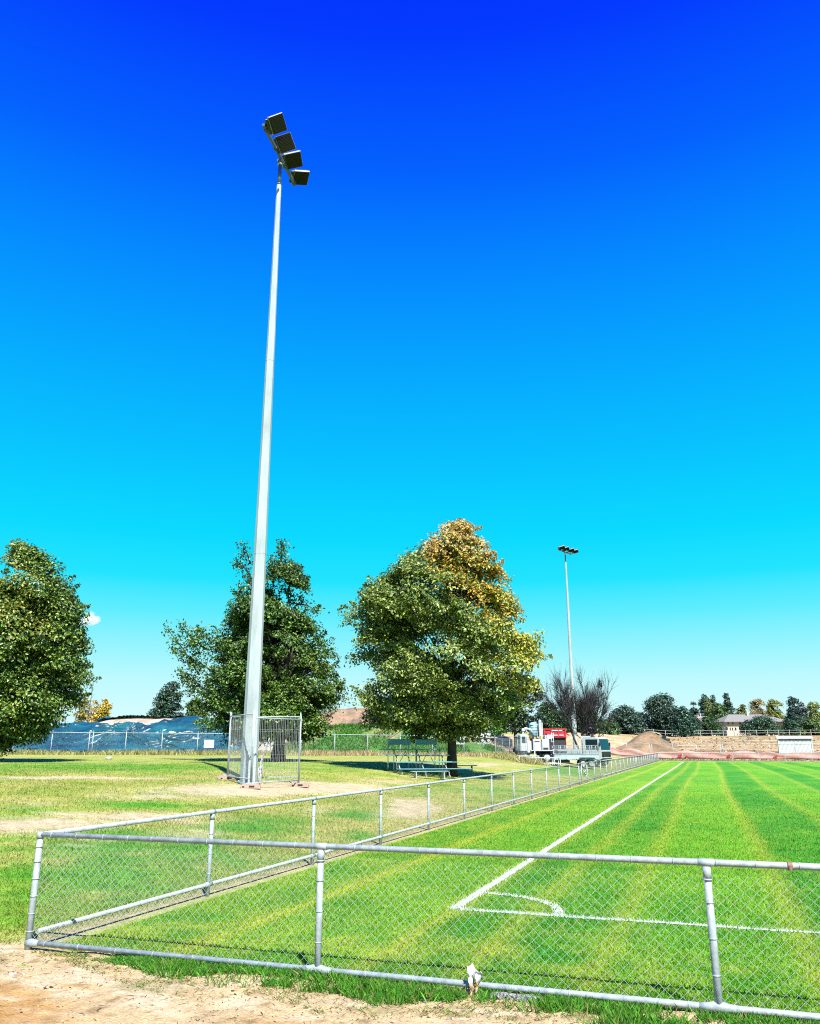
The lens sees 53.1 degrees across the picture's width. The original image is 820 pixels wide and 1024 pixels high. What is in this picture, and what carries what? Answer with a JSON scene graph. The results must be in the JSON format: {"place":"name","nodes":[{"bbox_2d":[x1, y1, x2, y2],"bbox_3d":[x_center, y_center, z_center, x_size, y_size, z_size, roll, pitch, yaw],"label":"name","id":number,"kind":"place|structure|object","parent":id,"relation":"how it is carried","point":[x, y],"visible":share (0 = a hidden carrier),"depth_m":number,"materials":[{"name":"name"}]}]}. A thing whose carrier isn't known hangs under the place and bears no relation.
{"place":"outdoors","nodes":[
{"label":"outdoors","id":0,"kind":"place"},
{"bbox_2d":[87,682,93,722],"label":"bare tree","id":1,"kind":"object","parent":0,"point":[89,704],"visible":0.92,"depth_m":121.81,"materials":[{"name":"grey plant"}]},
{"bbox_2d":[0,748,491,756],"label":"dry grass","id":2,"kind":"structure","parent":0,"point":[225,752],"depth_m":67.90,"materials":[{"name":"green plant"}]},
{"bbox_2d":[0,948,721,1023],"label":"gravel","id":3,"kind":"structure","parent":0,"point":[45,987],"depth_m":5.99,"materials":[{"name":"beige gravel"}]},
{"bbox_2d":[0,951,722,1023],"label":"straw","id":4,"kind":"object","parent":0,"point":[223,993],"visible":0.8,"depth_m":6.02,"materials":[{"name":"beige plant"}]},
{"bbox_2d":[287,726,499,754],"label":"earth bank","id":5,"kind":"structure","parent":0,"point":[478,747],"depth_m":80.56,"materials":[{"name":"green plant"}]},
{"bbox_2d":[285,723,506,754],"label":"weeds","id":6,"kind":"object","parent":5,"relation":"on","point":[345,726],"visible":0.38,"depth_m":79.86,"materials":[{"name":"green plant"}]},
{"bbox_2d":[285,708,512,752],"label":"dry hill","id":7,"kind":"structure","parent":0,"point":[350,715],"depth_m":117.60,"materials":[{"name":"soil"}]},
{"bbox_2d":[476,730,490,745],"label":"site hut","id":8,"kind":"object","parent":7,"relation":"on","point":[488,732],"visible":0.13,"depth_m":107.02,"materials":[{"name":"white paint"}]},
{"bbox_2d":[0,943,808,1023],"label":"dirt path","id":9,"kind":"structure","parent":0,"point":[23,995],"depth_m":5.96,"materials":[{"name":"beige soil"}]},
{"bbox_2d":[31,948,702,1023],"bbox_3d":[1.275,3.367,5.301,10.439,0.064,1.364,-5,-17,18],"label":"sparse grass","id":10,"kind":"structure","parent":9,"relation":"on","point":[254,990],"depth_m":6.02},
{"bbox_2d":[0,732,819,1003],"bbox_3d":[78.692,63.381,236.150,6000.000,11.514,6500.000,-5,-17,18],"label":"ground","id":11,"kind":"structure","parent":0,"point":[271,790],"depth_m":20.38,"materials":[{"name":"green plant"}]},
{"bbox_2d":[0,538,101,759],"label":"plane tree","id":12,"kind":"object","parent":11,"relation":"on","point":[46,661],"visible":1,"depth_m":40.51,"materials":[{"name":"green plant"}]},
{"bbox_2d":[72,692,92,721],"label":"poplar tree","id":13,"kind":"object","parent":11,"relation":"on","point":[82,714],"visible":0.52,"depth_m":130.97,"materials":[{"name":"yellow plant"}]},
{"bbox_2d":[86,700,99,722],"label":"poplar tree","id":14,"kind":"object","parent":11,"relation":"on","point":[90,719],"visible":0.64,"depth_m":128.03,"materials":[{"name":"yellow plant"}]},
{"bbox_2d":[92,698,112,721],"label":"poplar tree","id":15,"kind":"object","parent":11,"relation":"on","point":[103,709],"visible":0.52,"depth_m":124.08,"materials":[{"name":"yellow plant"}]},
{"bbox_2d":[19,718,286,753],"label":"soil heap","id":16,"kind":"object","parent":11,"relation":"on","point":[136,720],"visible":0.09,"depth_m":81.67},
{"bbox_2d":[7,716,241,751],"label":"tarpaulin","id":17,"kind":"object","parent":16,"relation":"on","point":[175,725],"visible":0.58,"depth_m":78.54,"materials":[{"name":"blue plastic"}]},
{"bbox_2d":[98,715,207,721],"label":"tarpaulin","id":18,"kind":"object","parent":16,"relation":"on","point":[129,717],"visible":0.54,"depth_m":84.66,"materials":[{"name":"plastic"}]},
{"bbox_2d":[146,681,184,716],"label":"conifer tree","id":19,"kind":"object","parent":11,"relation":"on","point":[167,697],"visible":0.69,"depth_m":114.21,"materials":[{"name":"green plant"}]},
{"bbox_2d":[184,696,212,718],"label":"broad tree","id":20,"kind":"object","parent":11,"relation":"on","point":[194,708],"visible":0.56,"depth_m":108.75,"materials":[{"name":"green plant"}]},
{"bbox_2d":[216,774,236,779],"bbox_3d":[-5.936,8.590,26.607,0.620,0.165,0.246,9,-18,-27],"label":"fence foot","id":21,"kind":"object","parent":11,"relation":"on","point":[222,776],"visible":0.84,"depth_m":26.52},
{"bbox_2d":[228,712,300,777],"bbox_3d":[-4.755,7.661,26.869,2.330,2.140,0.042,0,-16,1],"label":"temporary fence panel","id":22,"kind":"object","parent":21,"relation":"on","point":[268,748],"visible":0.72,"depth_m":26.89,"materials":[{"name":"metal"}]},
{"bbox_2d":[227,709,254,781],"bbox_3d":[-5.356,7.358,25.893,0.043,2.140,2.330,9,-18,-28],"label":"temporary fence panel","id":23,"kind":"object","parent":11,"relation":"on","point":[229,742],"visible":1,"depth_m":25.82,"materials":[{"name":"metal"}]},
{"bbox_2d":[240,783,260,788],"bbox_3d":[-4.772,8.187,24.576,0.620,0.165,0.246,1,-16,-3],"label":"fence foot","id":24,"kind":"object","parent":11,"relation":"on","point":[251,785],"visible":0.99,"depth_m":24.47},
{"bbox_2d":[251,713,301,782],"bbox_3d":[-4.171,7.466,25.852,0.042,2.140,2.330,-9,-18,29],"label":"temporary fence panel","id":25,"kind":"object","parent":24,"relation":"on","point":[253,757],"visible":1,"depth_m":25.76,"materials":[{"name":"metal"}]},
{"bbox_2d":[7,731,495,755],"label":"boundary fence","id":26,"kind":"object","parent":11,"relation":"on","point":[162,733],"visible":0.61,"depth_m":67.92,"materials":[{"name":"metal"}]},
{"bbox_2d":[204,740,213,747],"bbox_3d":[-15.832,18.261,64.698,0.780,0.580,0.070,0,-16,0],"label":"site sign","id":27,"kind":"object","parent":26,"relation":"attached to","point":[208,743],"visible":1,"depth_m":64.66,"materials":[{"name":"metal"}]},
{"bbox_2d":[161,538,349,761],"bbox_3d":[-8.488,7.757,47.388,10.027,13.160,8.377,9,-18,-28],"label":"oak tree","id":28,"kind":"object","parent":11,"relation":"on","point":[289,665],"visible":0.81,"depth_m":46.66,"materials":[{"name":"green plant"}]},
{"bbox_2d":[237,112,309,783],"bbox_3d":[-4.899,-2.964,29.023,1.134,23.902,3.914,-3,-16,10],"label":"floodlight pole","id":29,"kind":"object","parent":11,"relation":"on","point":[275,124],"visible":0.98,"depth_m":28.42,"materials":[{"name":"metal"}]},
{"bbox_2d":[258,738,272,781],"bbox_3d":[-4.563,7.826,25.947,0.453,1.342,0.127,0,-16,0],"label":"plastic sheet","id":30,"kind":"object","parent":29,"relation":"on","point":[261,764],"visible":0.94,"depth_m":25.94,"materials":[{"name":"white plastic"}]},
{"bbox_2d":[289,781,309,786],"bbox_3d":[-3.571,8.793,26.526,0.620,0.165,0.245,-2,-16,6],"label":"fence foot","id":31,"kind":"object","parent":11,"relation":"on","point":[300,784],"visible":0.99,"depth_m":26.43},
{"bbox_2d":[33,753,658,939],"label":"chain link fence","id":32,"kind":"object","parent":11,"relation":"on","point":[213,812],"visible":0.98,"depth_m":12.93,"materials":[{"name":"metal"}]},
{"bbox_2d":[24,831,819,1020],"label":"chain link fence","id":33,"kind":"object","parent":11,"relation":"on","point":[706,864],"visible":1,"depth_m":6.47,"materials":[{"name":"metal"}]},
{"bbox_2d":[467,963,482,994],"bbox_3d":[0.489,3.526,6.180,0.118,0.218,0.092,-5,-17,18],"label":"plastic bag","id":34,"kind":"object","parent":33,"relation":"attached to","point":[474,977],"visible":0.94,"depth_m":6.19,"materials":[{"name":"plastic"}]},
{"bbox_2d":[379,739,471,776],"bbox_3d":[0.672,11.327,37.914,3.950,1.649,2.164,4,-16,-13],"label":"bleacher","id":35,"kind":"object","parent":11,"relation":"on","point":[408,742],"visible":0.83,"depth_m":38.41,"materials":[{"name":"green metal"}]},
{"bbox_2d":[410,771,448,778],"bbox_3d":[0.843,11.449,35.729,1.700,0.348,0.420,6,-17,-19],"label":"bench","id":36,"kind":"object","parent":11,"relation":"on","point":[442,774],"visible":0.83,"depth_m":35.69,"materials":[{"name":"metal"}]},
{"bbox_2d":[335,518,552,776],"bbox_3d":[1.803,6.541,40.830,10.079,12.973,10.202,9,-18,-28],"label":"maple tree","id":37,"kind":"object","parent":11,"relation":"on","point":[438,698],"visible":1,"depth_m":39.06,"materials":[{"name":"green plant"}]},
{"bbox_2d":[438,765,476,774],"bbox_3d":[2.369,12.757,40.556,1.900,0.480,0.340,2,-16,-8],"label":"bench","id":38,"kind":"object","parent":11,"relation":"on","point":[463,765],"visible":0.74,"depth_m":40.53,"materials":[{"name":"metal"}]},
{"bbox_2d":[476,737,500,742],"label":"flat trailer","id":39,"kind":"object","parent":11,"relation":"on","point":[487,740],"visible":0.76,"depth_m":95.66,"materials":[{"name":"metal"}]},
{"bbox_2d":[489,725,506,746],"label":"shrub","id":40,"kind":"object","parent":11,"relation":"on","point":[501,731],"visible":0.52,"depth_m":104.01,"materials":[{"name":"green plant"}]},
{"bbox_2d":[495,735,501,752],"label":"temporary fence panel","id":41,"kind":"object","parent":11,"relation":"on","point":[498,742],"visible":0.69,"depth_m":71.22,"materials":[{"name":"metal"}]},
{"bbox_2d":[502,736,509,753],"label":"temporary fence panel","id":42,"kind":"object","parent":11,"relation":"on","point":[506,744],"visible":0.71,"depth_m":69.32,"materials":[{"name":"metal"}]},
{"bbox_2d":[509,735,517,755],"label":"temporary fence panel","id":43,"kind":"object","parent":11,"relation":"on","point":[512,743],"visible":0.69,"depth_m":67.32,"materials":[{"name":"metal"}]},
{"bbox_2d":[490,992,543,1002],"bbox_3d":[0.792,3.591,6.037,0.400,0.073,0.095,-5,-17,18],"label":"broken concrete","id":44,"kind":"object","parent":11,"relation":"on","point":[512,996],"visible":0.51,"depth_m":6.04,"materials":[{"name":"grey concrete"}]},
{"bbox_2d":[489,664,549,751],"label":"pine tree","id":45,"kind":"object","parent":11,"relation":"on","point":[523,720],"visible":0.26,"depth_m":113.47,"materials":[{"name":"green plant"}]},
{"bbox_2d":[517,735,525,754],"bbox_3d":[8.794,18.548,64.618,0.042,1.840,2.362,2,-16,-8],"label":"temporary fence panel","id":46,"kind":"object","parent":11,"relation":"on","point":[521,743],"visible":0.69,"depth_m":64.90,"materials":[{"name":"metal"}]},
{"bbox_2d":[517,755,538,761],"bbox_3d":[9.040,18.886,62.725,1.560,0.560,0.660,1,-16,-4],"label":"steel frame","id":47,"kind":"object","parent":11,"relation":"on","point":[526,755],"visible":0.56,"depth_m":62.97,"materials":[{"name":"white paint"}]},
{"bbox_2d":[515,720,566,762],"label":"drilling truck","id":48,"kind":"object","parent":11,"relation":"on","point":[539,746],"visible":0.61,"depth_m":65.56,"materials":[{"name":"white paint"}]},
{"bbox_2d":[527,757,560,764],"bbox_3d":[10.132,18.866,62.211,2.460,0.560,0.660,1,-16,-4],"label":"steel frame","id":49,"kind":"object","parent":11,"relation":"on","point":[554,763],"visible":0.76,"depth_m":61.97,"materials":[{"name":"white paint"}]},
{"bbox_2d":[534,701,565,728],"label":"broad tree","id":50,"kind":"object","parent":11,"relation":"on","point":[552,718],"visible":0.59,"depth_m":158.60,"materials":[{"name":"green plant"}]},
{"bbox_2d":[543,728,568,749],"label":"tipper truck","id":51,"kind":"object","parent":11,"relation":"on","point":[560,736],"visible":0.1,"depth_m":70.48,"materials":[{"name":"red paint"}]},
{"bbox_2d":[557,545,578,748],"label":"floodlight pole","id":52,"kind":"object","parent":11,"relation":"on","point":[563,548],"visible":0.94,"depth_m":94.74,"materials":[{"name":"metal"}]},
{"bbox_2d":[540,745,598,767],"bbox_3d":[12.154,18.833,63.325,4.535,1.634,2.047,-2,-16,6],"label":"cage trailer","id":53,"kind":"object","parent":11,"relation":"on","point":[579,758],"visible":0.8,"depth_m":62.50,"materials":[{"name":"metal"}]},
{"bbox_2d":[535,663,620,748],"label":"bare tree","id":54,"kind":"object","parent":11,"relation":"on","point":[586,710],"visible":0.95,"depth_m":81.19,"materials":[{"name":"grey plant"}]},
{"bbox_2d":[554,736,611,766],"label":"flatbed truck","id":55,"kind":"object","parent":11,"relation":"on","point":[603,747],"visible":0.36,"depth_m":68.48,"materials":[{"name":"white paint"}]},
{"bbox_2d":[563,697,604,733],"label":"broad tree","id":56,"kind":"object","parent":11,"relation":"on","point":[598,727],"visible":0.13,"depth_m":165.06,"materials":[{"name":"green plant"}]},
{"bbox_2d":[601,719,621,734],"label":"broad tree","id":57,"kind":"object","parent":11,"relation":"on","point":[614,730],"visible":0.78,"depth_m":171.12,"materials":[{"name":"green plant"}]},
{"bbox_2d":[606,705,647,733],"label":"broad tree","id":58,"kind":"object","parent":11,"relation":"on","point":[630,721],"visible":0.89,"depth_m":177.38,"materials":[{"name":"green plant"}]},
{"bbox_2d":[636,712,649,728],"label":"shrub","id":59,"kind":"object","parent":11,"relation":"on","point":[641,713],"visible":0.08,"depth_m":189.33,"materials":[{"name":"green plant"}]},
{"bbox_2d":[616,731,677,752],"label":"dirt mound","id":60,"kind":"object","parent":11,"relation":"on","point":[650,737],"visible":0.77,"depth_m":123.07,"materials":[{"name":"soil"}]},
{"bbox_2d":[642,692,678,735],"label":"gum tree","id":61,"kind":"object","parent":11,"relation":"on","point":[661,711],"visible":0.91,"depth_m":185.19,"materials":[{"name":"green plant"}]},
{"bbox_2d":[654,732,670,742],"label":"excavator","id":62,"kind":"object","parent":11,"relation":"on","point":[665,738],"visible":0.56,"depth_m":144.14,"materials":[{"name":"white metal"}]},
{"bbox_2d":[668,706,697,736],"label":"conifer tree","id":63,"kind":"object","parent":11,"relation":"on","point":[683,723],"visible":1,"depth_m":179.24,"materials":[{"name":"green plant"}]},
{"bbox_2d":[689,701,699,716],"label":"cypress tree","id":64,"kind":"object","parent":11,"relation":"on","point":[694,710],"visible":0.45,"depth_m":254.62,"materials":[{"name":"green plant"}]},
{"bbox_2d":[690,712,704,735],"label":"shrub","id":65,"kind":"object","parent":11,"relation":"on","point":[698,729],"visible":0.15,"depth_m":197.09,"materials":[{"name":"green plant"}]},
{"bbox_2d":[698,694,713,717],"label":"cypress tree","id":66,"kind":"object","parent":11,"relation":"on","point":[702,703],"visible":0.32,"depth_m":250.98,"materials":[{"name":"green plant"}]},
{"bbox_2d":[704,698,712,718],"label":"poplar tree","id":67,"kind":"object","parent":11,"relation":"on","point":[708,707],"visible":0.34,"depth_m":239.00,"materials":[{"name":"green plant"}]},
{"bbox_2d":[696,716,727,735],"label":"shrub","id":68,"kind":"object","parent":11,"relation":"on","point":[708,725],"visible":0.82,"depth_m":207.69,"materials":[{"name":"green plant"}]},
{"bbox_2d":[710,694,715,711],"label":"cypress tree","id":69,"kind":"object","parent":11,"relation":"on","point":[713,699],"visible":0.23,"depth_m":253.22,"materials":[{"name":"green plant"}]},
{"bbox_2d":[608,740,818,758],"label":"boundary fence","id":70,"kind":"object","parent":11,"relation":"on","point":[672,744],"visible":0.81,"depth_m":109.14,"materials":[{"name":"metal"}]},
{"bbox_2d":[610,747,819,758],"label":"safety mesh","id":71,"kind":"object","parent":11,"relation":"on","point":[636,753],"visible":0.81,"depth_m":107.88,"materials":[{"name":"red paint"}]},
{"bbox_2d":[707,701,731,720],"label":"broad tree","id":72,"kind":"object","parent":11,"relation":"on","point":[718,712],"visible":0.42,"depth_m":228.73,"materials":[{"name":"green plant"}]},
{"bbox_2d":[629,729,819,736],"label":"wire fence","id":73,"kind":"object","parent":11,"relation":"on","point":[738,730],"visible":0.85,"depth_m":183.09,"materials":[{"name":"metal"}]},
{"bbox_2d":[634,735,818,759],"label":"rubble","id":74,"kind":"object","parent":11,"relation":"on","point":[726,744],"visible":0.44,"depth_m":136.93,"materials":[{"name":"brown stone"}]},
{"bbox_2d":[722,693,738,713],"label":"cypress tree","id":75,"kind":"object","parent":11,"relation":"on","point":[729,706],"visible":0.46,"depth_m":256.51,"materials":[{"name":"green plant"}]},
{"bbox_2d":[659,753,819,761],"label":"chain link fence","id":76,"kind":"object","parent":11,"relation":"on","point":[765,760],"visible":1,"depth_m":102.49,"materials":[{"name":"metal"}]},
{"bbox_2d":[736,704,747,713],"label":"broad tree","id":77,"kind":"object","parent":11,"relation":"on","point":[741,709],"visible":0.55,"depth_m":254.56,"materials":[{"name":"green plant"}]},
{"bbox_2d":[737,732,755,739],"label":"timber pile","id":78,"kind":"object","parent":11,"relation":"on","point":[747,736],"visible":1,"depth_m":158.84,"materials":[{"name":"brown wood"}]},
{"bbox_2d":[739,719,756,735],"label":"shrub","id":79,"kind":"object","parent":11,"relation":"on","point":[745,725],"visible":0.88,"depth_m":195.64,"materials":[{"name":"green plant"}]},
{"bbox_2d":[717,712,784,735],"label":"house","id":80,"kind":"structure","parent":11,"relation":"on","point":[732,721],"depth_m":218.03,"materials":[{"name":"tile"}]},
{"bbox_2d":[747,698,769,715],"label":"broad tree","id":81,"kind":"object","parent":11,"relation":"on","point":[754,704],"visible":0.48,"depth_m":254.48,"materials":[{"name":"yellow plant"}]},
{"bbox_2d":[740,714,786,735],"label":"shrub","id":82,"kind":"object","parent":11,"relation":"on","point":[763,723],"visible":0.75,"depth_m":196.86,"materials":[{"name":"green plant"}]},
{"bbox_2d":[765,698,785,719],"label":"broad tree","id":83,"kind":"object","parent":11,"relation":"on","point":[771,711],"visible":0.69,"depth_m":256.00,"materials":[{"name":"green plant"}]},
{"bbox_2d":[778,718,801,735],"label":"shrub","id":84,"kind":"object","parent":11,"relation":"on","point":[792,726],"visible":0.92,"depth_m":202.30,"materials":[{"name":"green plant"}]},
{"bbox_2d":[776,736,813,752],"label":"shipping container","id":85,"kind":"object","parent":11,"relation":"on","point":[788,742],"visible":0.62,"depth_m":111.78,"materials":[{"name":"metal"}]},
{"bbox_2d":[784,696,806,719],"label":"pine tree","id":86,"kind":"object","parent":11,"relation":"on","point":[793,711],"visible":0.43,"depth_m":232.99,"materials":[{"name":"green plant"}]},
{"bbox_2d":[792,715,813,735],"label":"shrub","id":87,"kind":"object","parent":11,"relation":"on","point":[797,718],"visible":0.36,"depth_m":207.55,"materials":[{"name":"green plant"}]},
{"bbox_2d":[797,701,809,716],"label":"broad tree","id":88,"kind":"object","parent":11,"relation":"on","point":[803,708],"visible":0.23,"depth_m":240.74,"materials":[{"name":"green plant"}]},
{"bbox_2d":[798,717,819,735],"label":"shrub","id":89,"kind":"object","parent":11,"relation":"on","point":[812,723],"visible":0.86,"depth_m":205.99,"materials":[{"name":"green plant"}]},
{"bbox_2d":[803,701,819,735],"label":"broad tree","id":90,"kind":"object","parent":11,"relation":"on","point":[813,708],"visible":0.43,"depth_m":220.90,"materials":[{"name":"green plant"}]},
{"bbox_2d":[0,0,819,735],"label":"sky","id":91,"kind":"structure","parent":0,"point":[549,270],"materials":[{"name":"blue"}]},
{"bbox_2d":[56,950,819,1023],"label":"verge grass","id":92,"kind":"structure","parent":0,"point":[375,989],"depth_m":6.11,"materials":[{"name":"green plant"}]},
{"bbox_2d":[59,761,819,1012],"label":"playing field","id":93,"kind":"structure","parent":0,"point":[724,774],"depth_m":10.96,"materials":[{"name":"green plant"}]},
{"bbox_2d":[483,891,564,915],"bbox_3d":[1.461,4.660,9.828,0.454,0.040,1.694,7,-17,-24],"label":"corner arc","id":94,"kind":"object","parent":93,"relation":"on","point":[555,905],"visible":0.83,"depth_m":9.75,"materials":[{"name":"paint"}]},
{"bbox_2d":[448,762,682,908],"bbox_3d":[16.887,17.485,54.701,0.307,0.040,99.772,-5,-17,18],"label":"touch line","id":95,"kind":"object","parent":93,"relation":"on","point":[482,889],"visible":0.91,"depth_m":13.20,"materials":[{"name":"paint"}]},
{"bbox_2d":[457,906,819,932],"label":"goal line","id":96,"kind":"object","parent":93,"relation":"on","point":[599,918],"visible":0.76,"depth_m":8.84,"materials":[{"name":"paint"}]},
{"bbox_2d":[480,751,550,765],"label":"dry grass","id":97,"kind":"structure","parent":0,"point":[511,757],"depth_m":63.49,"materials":[{"name":"yellow plant"}]},
{"bbox_2d":[502,733,631,747],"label":"spoil bank","id":98,"kind":"structure","parent":0,"point":[569,739],"depth_m":127.82,"materials":[{"name":"soil"}]},
{"bbox_2d":[659,758,819,761],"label":"rough grass","id":99,"kind":"structure","parent":0,"point":[676,759],"depth_m":104.64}
]}

